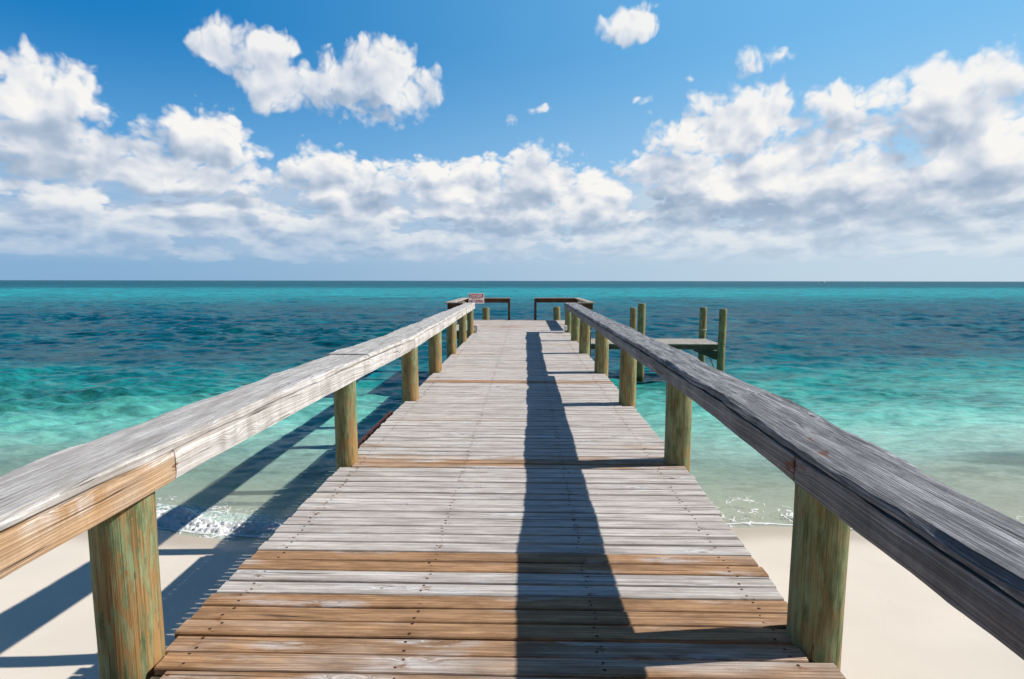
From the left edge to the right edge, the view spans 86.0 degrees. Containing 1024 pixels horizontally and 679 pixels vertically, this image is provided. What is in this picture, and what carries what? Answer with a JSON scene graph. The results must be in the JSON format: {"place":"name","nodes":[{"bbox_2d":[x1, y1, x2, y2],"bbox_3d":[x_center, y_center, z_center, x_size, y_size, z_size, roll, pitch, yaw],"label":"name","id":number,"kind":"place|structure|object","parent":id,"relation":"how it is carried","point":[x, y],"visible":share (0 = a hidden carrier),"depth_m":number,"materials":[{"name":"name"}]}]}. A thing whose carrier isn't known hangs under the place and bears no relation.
{"place":"outdoors","nodes":[
{"label":"outdoors","id":0,"kind":"place"},
{"bbox_2d":[0,280,1023,540],"bbox_3d":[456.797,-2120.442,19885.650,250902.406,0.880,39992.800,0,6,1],"label":"water","id":1,"kind":"structure","parent":0,"point":[926,378],"depth_m":30.24,"materials":[{"name":"teal liquid"}]},
{"bbox_2d":[156,504,1023,537],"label":"foam","id":2,"kind":"object","parent":1,"relation":"on","point":[177,517],"visible":0.26,"depth_m":8.96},
{"bbox_2d":[0,468,1023,678],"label":"sand","id":3,"kind":"structure","parent":0,"point":[900,622],"depth_m":6.68,"materials":[{"name":"beige sand"}]},
{"bbox_2d":[482,307,488,319],"bbox_3d":[-1.148,0.939,24.474,0.327,4.728,0.315,0,6,1],"label":"piling","id":4,"kind":"object","parent":3,"relation":"on","point":[485,313],"visible":0.06,"depth_m":24.13,"materials":[{"name":"green wood"}]},
{"bbox_2d":[0,298,1023,678],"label":"pier","id":5,"kind":"structure","parent":3,"relation":"on","point":[508,498],"depth_m":2.97,"materials":[{"name":"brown wood"}]},
{"bbox_2d":[358,411,392,448],"bbox_3d":[-1.576,1.138,6.832,0.350,0.060,1.830,0,6,1],"label":"wooden beam","id":6,"kind":"object","parent":5,"relation":"attached to","point":[365,437],"visible":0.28,"depth_m":6.84,"materials":[{"name":"brown wood"}]},
{"bbox_2d":[474,325,477,332],"bbox_3d":[-1.272,-0.348,17.976,0.297,0.262,0.106,0,6,1],"label":"outlet box","id":7,"kind":"object","parent":5,"relation":"on","point":[475,328],"visible":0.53,"depth_m":17.92,"materials":[{"name":"grey plastic"}]},
{"bbox_2d":[469,293,483,303],"bbox_3d":[-1.222,-1.241,18.774,0.545,0.675,0.061,-2,6,-19],"label":"warning sign","id":8,"kind":"object","parent":5,"relation":"attached to","point":[476,298],"visible":1,"depth_m":18.73,"materials":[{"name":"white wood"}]},
{"bbox_2d":[553,307,559,319],"bbox_3d":[1.973,0.936,24.403,0.322,4.758,0.314,0,6,1],"label":"piling","id":9,"kind":"object","parent":3,"relation":"on","point":[556,313],"visible":0.18,"depth_m":24.05,"materials":[{"name":"green wood"}]},
{"bbox_2d":[630,307,636,329],"bbox_3d":[5.329,0.959,24.322,0.307,4.738,0.295,0,6,1],"label":"piling","id":10,"kind":"object","parent":3,"relation":"on","point":[633,312],"visible":0.24,"depth_m":24.01,"materials":[{"name":"green wood"}]},
{"bbox_2d":[636,303,645,381],"bbox_3d":[5.059,1.101,21.629,0.300,5.028,0.294,0,6,1],"label":"piling","id":11,"kind":"object","parent":3,"relation":"on","point":[641,329],"visible":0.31,"depth_m":21.36,"materials":[{"name":"green wood"}]},
{"bbox_2d":[698,307,706,362],"bbox_3d":[8.417,0.950,24.405,0.313,4.748,0.304,0,6,1],"label":"piling","id":12,"kind":"object","parent":3,"relation":"on","point":[702,323],"visible":0.41,"depth_m":24.13,"materials":[{"name":"green wood"}]},
{"bbox_2d":[717,309,726,371],"bbox_3d":[8.182,1.212,21.568,0.300,4.828,0.291,0,6,1],"label":"piling","id":13,"kind":"object","parent":3,"relation":"on","point":[721,339],"visible":0.48,"depth_m":21.34,"materials":[{"name":"green wood"}]},
{"bbox_2d":[591,338,717,359],"bbox_3d":[5.625,0.348,23.045,5.511,0.585,2.800,0,6,1],"label":"landing","id":14,"kind":"object","parent":13,"relation":"attached to","point":[706,347],"visible":0.47,"depth_m":22.08,"materials":[{"name":"grey wood"}]},
{"bbox_2d":[0,0,1023,281],"label":"sky","id":15,"kind":"structure","parent":0,"point":[275,140],"materials":[{"name":"blue"}]}
]}

